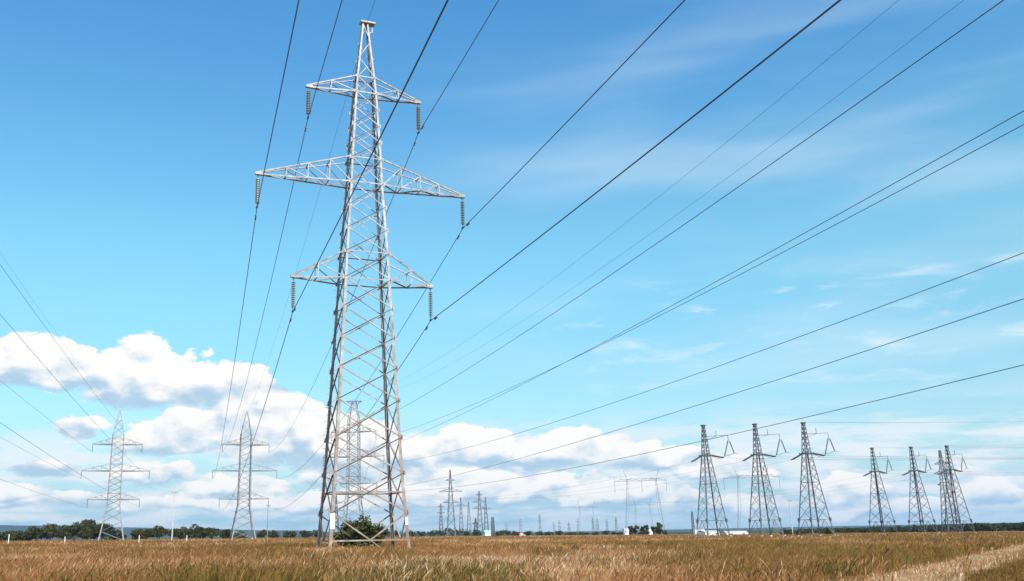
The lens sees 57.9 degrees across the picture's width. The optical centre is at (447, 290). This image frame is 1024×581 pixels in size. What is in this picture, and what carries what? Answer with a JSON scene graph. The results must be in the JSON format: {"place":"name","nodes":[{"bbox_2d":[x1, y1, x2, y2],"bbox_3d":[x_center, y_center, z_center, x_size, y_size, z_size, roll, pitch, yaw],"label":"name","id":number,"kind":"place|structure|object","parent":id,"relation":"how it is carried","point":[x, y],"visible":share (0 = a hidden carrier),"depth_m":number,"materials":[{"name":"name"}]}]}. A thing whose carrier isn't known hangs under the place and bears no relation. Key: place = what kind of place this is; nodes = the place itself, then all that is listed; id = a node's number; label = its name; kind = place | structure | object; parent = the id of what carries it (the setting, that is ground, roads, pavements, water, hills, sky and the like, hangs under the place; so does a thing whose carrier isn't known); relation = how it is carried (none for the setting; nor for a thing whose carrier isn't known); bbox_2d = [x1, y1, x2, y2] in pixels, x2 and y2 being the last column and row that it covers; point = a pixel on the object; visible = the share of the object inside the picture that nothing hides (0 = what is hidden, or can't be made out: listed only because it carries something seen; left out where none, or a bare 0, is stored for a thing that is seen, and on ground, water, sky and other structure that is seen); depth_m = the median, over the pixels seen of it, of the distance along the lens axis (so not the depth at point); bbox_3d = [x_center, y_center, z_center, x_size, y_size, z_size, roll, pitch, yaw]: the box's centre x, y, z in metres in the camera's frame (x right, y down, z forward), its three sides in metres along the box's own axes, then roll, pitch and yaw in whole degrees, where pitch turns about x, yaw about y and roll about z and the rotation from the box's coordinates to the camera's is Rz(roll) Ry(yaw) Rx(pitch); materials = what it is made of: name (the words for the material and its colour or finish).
{"place":"outdoors","nodes":[
{"label":"outdoors","id":0,"kind":"place"},
{"bbox_2d":[0,523,995,539],"bbox_3d":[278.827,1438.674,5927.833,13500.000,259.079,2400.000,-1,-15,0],"label":"hills","id":1,"kind":"structure","parent":0,"point":[127,531],"depth_m":5528.07,"materials":[{"name":"green plant"}]},
{"bbox_2d":[0,544,1023,580],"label":"grass","id":2,"kind":"structure","parent":0,"point":[550,563],"depth_m":26.26,"materials":[{"name":"beige plant"}]},
{"bbox_2d":[1,526,1022,580],"bbox_3d":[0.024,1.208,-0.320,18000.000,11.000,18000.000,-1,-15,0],"label":"ground","id":3,"kind":"structure","parent":0,"point":[756,531],"depth_m":701.67,"materials":[{"name":"soil"}]},
{"bbox_2d":[0,530,13,540],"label":"tree","id":4,"kind":"object","parent":3,"relation":"on","point":[4,535],"visible":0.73,"depth_m":311.15,"materials":[{"name":"green plant"}]},
{"bbox_2d":[8,529,32,541],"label":"tree","id":5,"kind":"object","parent":3,"relation":"on","point":[19,535],"visible":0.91,"depth_m":310.44,"materials":[{"name":"green plant"}]},
{"bbox_2d":[28,526,46,540],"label":"tree","id":6,"kind":"object","parent":3,"relation":"on","point":[36,531],"visible":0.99,"depth_m":312.06,"materials":[{"name":"green plant"}]},
{"bbox_2d":[39,523,67,540],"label":"tree","id":7,"kind":"object","parent":3,"relation":"on","point":[51,532],"visible":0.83,"depth_m":319.93,"materials":[{"name":"green plant"}]},
{"bbox_2d":[55,525,77,539],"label":"tree","id":8,"kind":"object","parent":3,"relation":"on","point":[65,536],"visible":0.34,"depth_m":333.54,"materials":[{"name":"green plant"}]},
{"bbox_2d":[66,521,92,539],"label":"tree","id":9,"kind":"object","parent":3,"relation":"on","point":[81,530],"visible":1,"depth_m":318.78,"materials":[{"name":"green plant"}]},
{"bbox_2d":[77,519,103,539],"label":"tree","id":10,"kind":"object","parent":3,"relation":"on","point":[92,525],"visible":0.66,"depth_m":330.85,"materials":[{"name":"green plant"}]},
{"bbox_2d":[90,523,114,538],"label":"tree","id":11,"kind":"object","parent":3,"relation":"on","point":[105,526],"visible":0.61,"depth_m":333.56,"materials":[{"name":"green plant"}]},
{"bbox_2d":[102,529,126,539],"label":"tree","id":12,"kind":"object","parent":3,"relation":"on","point":[117,535],"visible":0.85,"depth_m":326.91,"materials":[{"name":"green plant"}]},
{"bbox_2d":[81,410,149,539],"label":"transmission tower","id":13,"kind":"structure","parent":3,"relation":"on","point":[109,481],"depth_m":318.75,"materials":[{"name":"metal"}]},
{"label":"insulator string","id":14,"kind":"object","parent":13,"relation":"hanging from","visible":0},
{"bbox_2d":[0,314,142,472],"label":"power line wire","id":15,"kind":"object","parent":14,"relation":"attached to","point":[63,387],"visible":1,"depth_m":145.79,"materials":[{"name":"metal"}]},
{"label":"insulator string","id":16,"kind":"object","parent":13,"relation":"hanging from","visible":0},
{"bbox_2d":[1,266,139,449],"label":"power line wire","id":17,"kind":"object","parent":16,"relation":"attached to","point":[57,343],"visible":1,"depth_m":152.13,"materials":[{"name":"metal"}]},
{"bbox_2d":[130,529,144,538],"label":"tree","id":18,"kind":"object","parent":3,"relation":"on","point":[133,533],"visible":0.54,"depth_m":343.14,"materials":[{"name":"green plant"}]},
{"bbox_2d":[136,528,153,539],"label":"tree","id":19,"kind":"object","parent":3,"relation":"on","point":[146,533],"visible":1,"depth_m":330.69,"materials":[{"name":"green plant"}]},
{"bbox_2d":[150,525,173,538],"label":"tree","id":20,"kind":"object","parent":3,"relation":"on","point":[159,531],"visible":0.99,"depth_m":333.14,"materials":[{"name":"green plant"}]},
{"bbox_2d":[171,490,174,539],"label":"utility pole","id":21,"kind":"object","parent":3,"relation":"on","point":[173,517],"visible":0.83,"depth_m":279.80,"materials":[{"name":"concrete"}]},
{"bbox_2d":[171,528,186,538],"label":"tree","id":22,"kind":"object","parent":3,"relation":"on","point":[179,534],"visible":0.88,"depth_m":338.88,"materials":[{"name":"green plant"}]},
{"bbox_2d":[179,524,198,538],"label":"tree","id":23,"kind":"object","parent":3,"relation":"on","point":[189,533],"visible":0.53,"depth_m":352.98,"materials":[{"name":"green plant"}]},
{"bbox_2d":[193,527,211,538],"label":"tree","id":24,"kind":"object","parent":3,"relation":"on","point":[198,531],"visible":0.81,"depth_m":346.74,"materials":[{"name":"green plant"}]},
{"bbox_2d":[203,527,219,537],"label":"tree","id":25,"kind":"object","parent":3,"relation":"on","point":[209,532],"visible":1,"depth_m":344.02,"materials":[{"name":"green plant"}]},
{"bbox_2d":[219,529,234,538],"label":"tree","id":26,"kind":"object","parent":3,"relation":"on","point":[225,533],"visible":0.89,"depth_m":352.99,"materials":[{"name":"green plant"}]},
{"bbox_2d":[234,531,246,538],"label":"tree","id":27,"kind":"object","parent":3,"relation":"on","point":[237,535],"visible":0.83,"depth_m":397.77,"materials":[{"name":"green plant"}]},
{"bbox_2d":[212,411,277,538],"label":"transmission tower","id":28,"kind":"structure","parent":3,"relation":"on","point":[249,498],"depth_m":323.94,"materials":[{"name":"metal"}]},
{"bbox_2d":[255,529,269,537],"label":"tree","id":29,"kind":"object","parent":3,"relation":"on","point":[262,533],"visible":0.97,"depth_m":395.42,"materials":[{"name":"green plant"}]},
{"bbox_2d":[266,530,279,537],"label":"tree","id":30,"kind":"object","parent":3,"relation":"on","point":[273,534],"visible":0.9,"depth_m":412.31,"materials":[{"name":"green plant"}]},
{"bbox_2d":[282,530,296,537],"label":"tree","id":31,"kind":"object","parent":3,"relation":"on","point":[286,533],"visible":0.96,"depth_m":409.99,"materials":[{"name":"green plant"}]},
{"bbox_2d":[299,530,312,537],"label":"tree","id":32,"kind":"object","parent":3,"relation":"on","point":[305,533],"visible":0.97,"depth_m":396.95,"materials":[{"name":"green plant"}]},
{"bbox_2d":[311,529,325,537],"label":"tree","id":33,"kind":"object","parent":3,"relation":"on","point":[315,533],"visible":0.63,"depth_m":407.62,"materials":[{"name":"green plant"}]},
{"bbox_2d":[329,495,341,534],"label":"lattice tower","id":34,"kind":"structure","parent":3,"relation":"on","point":[336,512],"depth_m":733.60,"materials":[{"name":"grey metal"}]},
{"bbox_2d":[323,400,384,533],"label":"transmission tower","id":35,"kind":"structure","parent":3,"relation":"on","point":[349,458],"depth_m":294.18,"materials":[{"name":"metal"}]},
{"bbox_2d":[338,2,895,464],"bbox_3d":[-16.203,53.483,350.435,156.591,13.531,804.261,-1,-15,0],"label":"power line wire","id":36,"kind":"object","parent":35,"relation":"attached to","point":[686,174],"visible":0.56,"depth_m":87.22,"materials":[{"name":"metal"}]},
{"bbox_2d":[353,1,961,441],"bbox_3d":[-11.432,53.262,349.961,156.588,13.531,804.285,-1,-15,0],"label":"power line wire","id":37,"kind":"object","parent":35,"relation":"attached to","point":[711,189],"visible":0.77,"depth_m":87.99,"materials":[{"name":"metal"}]},
{"bbox_2d":[255,20,464,548],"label":"transmission tower","id":38,"kind":"structure","parent":3,"relation":"on","point":[365,24],"depth_m":70.29,"materials":[{"name":"metal"}]},
{"bbox_2d":[255,174,259,207],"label":"insulator string","id":39,"kind":"object","parent":38,"relation":"hanging from","point":[257,191],"visible":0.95,"depth_m":69.41,"materials":[{"name":"ceramic"}]},
{"bbox_2d":[212,0,298,478],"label":"power line wire","id":40,"kind":"object","parent":39,"relation":"hanging from","point":[262,181],"visible":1,"depth_m":59.47,"materials":[{"name":"metal"}]},
{"bbox_2d":[291,277,295,311],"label":"insulator string","id":41,"kind":"object","parent":38,"relation":"hanging from","point":[293,295],"visible":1,"depth_m":68.30,"materials":[{"name":"ceramic"}]},
{"bbox_2d":[221,0,448,509],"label":"power line wire","id":42,"kind":"object","parent":41,"relation":"hanging from","point":[446,2],"visible":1,"depth_m":37.06,"materials":[{"name":"metal"}]},
{"bbox_2d":[306,87,310,118],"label":"insulator string","id":43,"kind":"object","parent":38,"relation":"hanging from","point":[308,93],"visible":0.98,"depth_m":72.60,"materials":[{"name":"ceramic"}]},
{"bbox_2d":[223,0,341,450],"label":"power line wire","id":44,"kind":"object","parent":43,"relation":"hanging from","point":[310,110],"visible":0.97,"depth_m":77.66,"materials":[{"name":"metal"}]},
{"bbox_2d":[253,2,374,400],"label":"power line wire","id":45,"kind":"object","parent":38,"relation":"attached to","point":[323,177],"visible":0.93,"depth_m":104.26,"materials":[{"name":"metal"}]},
{"bbox_2d":[416,103,419,133],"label":"insulator string","id":46,"kind":"object","parent":38,"relation":"hanging from","point":[418,118],"visible":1,"depth_m":75.72,"materials":[{"name":"ceramic"}]},
{"bbox_2d":[276,0,498,447],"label":"power line wire","id":47,"kind":"object","parent":46,"relation":"hanging from","point":[409,155],"visible":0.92,"depth_m":75.06,"materials":[{"name":"metal"}]},
{"bbox_2d":[428,288,432,320],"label":"insulator string","id":48,"kind":"object","parent":38,"relation":"hanging from","point":[430,304],"visible":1,"depth_m":71.99,"materials":[{"name":"ceramic"}]},
{"bbox_2d":[268,0,840,508],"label":"power line wire","id":49,"kind":"object","parent":48,"relation":"hanging from","point":[626,168],"visible":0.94,"depth_m":36.60,"materials":[{"name":"metal"}]},
{"bbox_2d":[460,197,464,228],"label":"insulator string","id":50,"kind":"object","parent":38,"relation":"hanging from","point":[462,212],"visible":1,"depth_m":74.98,"materials":[{"name":"ceramic"}]},
{"bbox_2d":[278,0,684,478],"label":"power line wire","id":51,"kind":"object","parent":50,"relation":"hanging from","point":[468,223],"visible":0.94,"depth_m":57.07,"materials":[{"name":"metal"}]},
{"bbox_2d":[333,515,387,547],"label":"bush","id":52,"kind":"object","parent":3,"relation":"on","point":[367,529],"visible":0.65,"depth_m":67.41,"materials":[{"name":"green plant"}]},
{"bbox_2d":[404,530,415,535],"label":"tree","id":53,"kind":"object","parent":3,"relation":"on","point":[411,532],"visible":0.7,"depth_m":634.77,"materials":[{"name":"green plant"}]},
{"bbox_2d":[415,531,429,535],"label":"tree","id":54,"kind":"object","parent":3,"relation":"on","point":[421,533],"visible":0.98,"depth_m":614.15,"materials":[{"name":"green plant"}]},
{"bbox_2d":[435,529,445,535],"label":"tree","id":55,"kind":"object","parent":3,"relation":"on","point":[443,533],"visible":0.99,"depth_m":605.36,"materials":[{"name":"green plant"}]},
{"bbox_2d":[438,504,443,535],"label":"lattice tower","id":56,"kind":"structure","parent":3,"relation":"on","point":[440,506],"depth_m":873.03,"materials":[{"name":"grey metal"}]},
{"bbox_2d":[439,470,461,535],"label":"lattice tower","id":57,"kind":"structure","parent":3,"relation":"on","point":[448,500],"depth_m":545.41,"materials":[{"name":"grey metal"}]},
{"bbox_2d":[455,497,467,535],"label":"lattice tower","id":58,"kind":"structure","parent":3,"relation":"on","point":[460,514],"depth_m":796.34,"materials":[{"name":"grey metal"}]},
{"bbox_2d":[458,528,470,535],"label":"tree","id":59,"kind":"object","parent":3,"relation":"on","point":[465,533],"visible":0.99,"depth_m":606.89,"materials":[{"name":"green plant"}]},
{"bbox_2d":[467,502,471,534],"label":"lattice tower","id":60,"kind":"structure","parent":3,"relation":"on","point":[469,520],"depth_m":813.58,"materials":[{"name":"grey metal"}]},
{"bbox_2d":[472,529,481,535],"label":"tree","id":61,"kind":"object","parent":3,"relation":"on","point":[476,533],"visible":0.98,"depth_m":623.16,"materials":[{"name":"green plant"}]},
{"bbox_2d":[472,491,485,531],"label":"lattice tower","id":62,"kind":"structure","parent":3,"relation":"on","point":[478,506],"depth_m":738.77,"materials":[{"name":"grey metal"}]},
{"bbox_2d":[482,498,490,529],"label":"lattice tower","id":63,"kind":"structure","parent":3,"relation":"on","point":[486,507],"depth_m":776.28,"materials":[{"name":"grey metal"}]},
{"bbox_2d":[482,530,490,535],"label":"hut","id":64,"kind":"object","parent":3,"relation":"on","point":[486,532],"visible":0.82,"depth_m":616.94,"materials":[{"name":"white metal"}]},
{"bbox_2d":[491,517,495,535],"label":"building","id":65,"kind":"structure","parent":3,"relation":"on","point":[492,530],"depth_m":599.44,"materials":[{"name":"metal"}]},
{"bbox_2d":[493,530,504,535],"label":"tree","id":66,"kind":"object","parent":3,"relation":"on","point":[498,533],"visible":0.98,"depth_m":599.25,"materials":[{"name":"green plant"}]},
{"bbox_2d":[0,531,1023,558],"bbox_3d":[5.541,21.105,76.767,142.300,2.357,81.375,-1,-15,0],"label":"grass","id":67,"kind":"structure","parent":3,"relation":"on","point":[965,545],"depth_m":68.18,"materials":[{"name":"brown plant"}]},
{"bbox_2d":[572,531,589,534],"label":"tree","id":68,"kind":"object","parent":3,"relation":"on","point":[582,533],"visible":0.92,"depth_m":621.28,"materials":[{"name":"green plant"}]},
{"bbox_2d":[628,525,638,534],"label":"evergreen tree","id":69,"kind":"object","parent":3,"relation":"on","point":[632,530],"visible":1,"depth_m":398.45,"materials":[{"name":"green plant"}]},
{"bbox_2d":[614,471,666,531],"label":"portal pylon","id":70,"kind":"object","parent":3,"relation":"on","point":[642,491],"visible":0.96,"depth_m":469.40,"materials":[{"name":"metal"}]},
{"bbox_2d":[638,526,645,534],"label":"evergreen tree","id":71,"kind":"object","parent":3,"relation":"on","point":[643,531],"visible":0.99,"depth_m":398.73,"materials":[{"name":"green plant"}]},
{"bbox_2d":[651,526,658,532],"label":"evergreen tree","id":72,"kind":"object","parent":3,"relation":"on","point":[654,529],"visible":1,"depth_m":399.69,"materials":[{"name":"green plant"}]},
{"bbox_2d":[656,522,665,534],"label":"evergreen tree","id":73,"kind":"object","parent":3,"relation":"on","point":[659,527],"visible":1,"depth_m":399.61,"materials":[{"name":"green plant"}]},
{"bbox_2d":[691,512,694,533],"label":"lattice tower","id":74,"kind":"structure","parent":3,"relation":"on","point":[692,524],"depth_m":600.79,"materials":[{"name":"metal"}]},
{"bbox_2d":[698,530,719,535],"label":"hut","id":75,"kind":"object","parent":3,"relation":"on","point":[712,532],"visible":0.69,"depth_m":306.42,"materials":[{"name":"white metal"}]},
{"bbox_2d":[691,425,736,535],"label":"angle pylon","id":76,"kind":"object","parent":3,"relation":"on","point":[706,484],"visible":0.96,"depth_m":236.55,"materials":[{"name":"metal"}]},
{"bbox_2d":[721,531,747,534],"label":"hut","id":77,"kind":"object","parent":3,"relation":"on","point":[735,532],"visible":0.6,"depth_m":349.88,"materials":[{"name":"white metal"}]},
{"bbox_2d":[723,468,779,531],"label":"portal pylon","id":78,"kind":"object","parent":3,"relation":"on","point":[740,500],"visible":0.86,"depth_m":445.84,"materials":[{"name":"metal"}]},
{"bbox_2d":[742,423,788,536],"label":"angle pylon","id":79,"kind":"object","parent":3,"relation":"on","point":[757,454],"visible":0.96,"depth_m":234.92,"materials":[{"name":"metal"}]},
{"bbox_2d":[811,457,1023,458],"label":"power line wire","id":80,"kind":"object","parent":79,"relation":"attached to","point":[912,458],"visible":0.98,"depth_m":231.72,"materials":[{"name":"metal"}]},
{"bbox_2d":[779,528,793,534],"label":"tree","id":81,"kind":"object","parent":3,"relation":"on","point":[786,531],"visible":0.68,"depth_m":279.10,"materials":[{"name":"green plant"}]},
{"bbox_2d":[793,528,806,534],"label":"tree","id":82,"kind":"object","parent":3,"relation":"on","point":[803,531],"visible":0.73,"depth_m":264.60,"materials":[{"name":"green plant"}]},
{"bbox_2d":[791,422,837,535],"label":"angle pylon","id":83,"kind":"object","parent":3,"relation":"on","point":[805,452],"visible":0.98,"depth_m":232.84,"materials":[{"name":"metal"}]},
{"bbox_2d":[407,460,788,498],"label":"power line wire","id":84,"kind":"object","parent":83,"relation":"attached to","point":[614,490],"visible":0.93,"depth_m":294.71,"materials":[{"name":"metal"}]},
{"bbox_2d":[827,421,1023,422],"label":"power line wire","id":85,"kind":"object","parent":83,"relation":"attached to","point":[884,422],"visible":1,"depth_m":234.36,"materials":[{"name":"metal"}]},
{"bbox_2d":[820,527,834,534],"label":"tree","id":86,"kind":"object","parent":3,"relation":"on","point":[826,531],"visible":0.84,"depth_m":275.89,"materials":[{"name":"green plant"}]},
{"bbox_2d":[863,448,897,533],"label":"angle pylon","id":87,"kind":"object","parent":3,"relation":"on","point":[882,521],"visible":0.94,"depth_m":306.93,"materials":[{"name":"metal"}]},
{"bbox_2d":[803,522,1023,532],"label":"wood","id":88,"kind":"object","parent":3,"relation":"on","point":[1002,526],"visible":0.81,"depth_m":479.60,"materials":[{"name":"green plant"}]},
{"bbox_2d":[902,447,937,533],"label":"angle pylon","id":89,"kind":"object","parent":3,"relation":"on","point":[914,474],"visible":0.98,"depth_m":304.90,"materials":[{"name":"metal"}]},
{"bbox_2d":[934,450,960,531],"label":"lattice tower","id":90,"kind":"structure","parent":3,"relation":"on","point":[943,482],"depth_m":371.48,"materials":[{"name":"metal"}]},
{"bbox_2d":[937,445,976,532],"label":"angle pylon","id":91,"kind":"object","parent":3,"relation":"on","point":[950,473],"visible":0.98,"depth_m":301.89,"materials":[{"name":"metal"}]},
{"bbox_2d":[0,0,1023,532],"label":"sky","id":92,"kind":"structure","parent":0,"point":[135,135],"materials":[{"name":"blue"}]},
{"bbox_2d":[856,545,1023,580],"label":"path","id":93,"kind":"structure","parent":0,"point":[977,556],"depth_m":30.86,"materials":[{"name":"soil"}]},
{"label":"insulator string","id":94,"kind":"object","parent":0,"visible":0},
{"bbox_2d":[328,298,1023,512],"bbox_3d":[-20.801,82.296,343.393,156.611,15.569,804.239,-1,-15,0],"label":"power line wire","id":95,"kind":"object","parent":94,"relation":"hanging from","point":[777,379],"visible":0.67,"depth_m":64.78,"materials":[{"name":"metal"}]},
{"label":"insulator string","id":96,"kind":"object","parent":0,"visible":0},
{"bbox_2d":[369,364,1023,510],"bbox_3d":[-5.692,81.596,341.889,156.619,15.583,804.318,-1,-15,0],"label":"power line wire","id":97,"kind":"object","parent":96,"relation":"hanging from","point":[778,423],"visible":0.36,"depth_m":87.55,"materials":[{"name":"metal"}]},
{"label":"insulator string","id":98,"kind":"object","parent":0,"visible":0},
{"bbox_2d":[339,111,1023,462],"bbox_3d":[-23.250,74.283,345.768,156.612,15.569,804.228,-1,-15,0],"label":"power line wire","id":99,"kind":"object","parent":98,"relation":"hanging from","point":[767,253],"visible":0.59,"depth_m":63.42,"materials":[{"name":"metal"}]},
{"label":"insulator string","id":100,"kind":"object","parent":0,"visible":0},
{"bbox_2d":[354,252,1023,519],"bbox_3d":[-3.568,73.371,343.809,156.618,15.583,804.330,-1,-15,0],"label":"power line wire","id":101,"kind":"object","parent":100,"relation":"hanging from","point":[772,346],"visible":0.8,"depth_m":91.73,"materials":[{"name":"metal"}]},
{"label":"insulator string","id":102,"kind":"object","parent":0,"visible":0},
{"bbox_2d":[327,0,1003,501],"bbox_3d":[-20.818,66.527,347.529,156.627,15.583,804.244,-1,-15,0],"label":"power line wire","id":103,"kind":"object","parent":102,"relation":"hanging from","point":[753,176],"visible":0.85,"depth_m":69.34,"materials":[{"name":"metal"}]},
{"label":"insulator string","id":104,"kind":"object","parent":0,"visible":0},
{"bbox_2d":[351,124,1023,505],"bbox_3d":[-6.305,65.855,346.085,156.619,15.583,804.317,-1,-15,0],"label":"power line wire","id":105,"kind":"object","parent":104,"relation":"hanging from","point":[759,264],"visible":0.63,"depth_m":90.16,"materials":[{"name":"metal"}]},
{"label":"insulator string","id":106,"kind":"object","parent":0,"visible":0},
{"bbox_2d":[1,423,133,504],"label":"power line wire","id":107,"kind":"object","parent":106,"relation":"attached to","point":[65,465],"visible":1,"depth_m":166.81,"materials":[{"name":"metal"}]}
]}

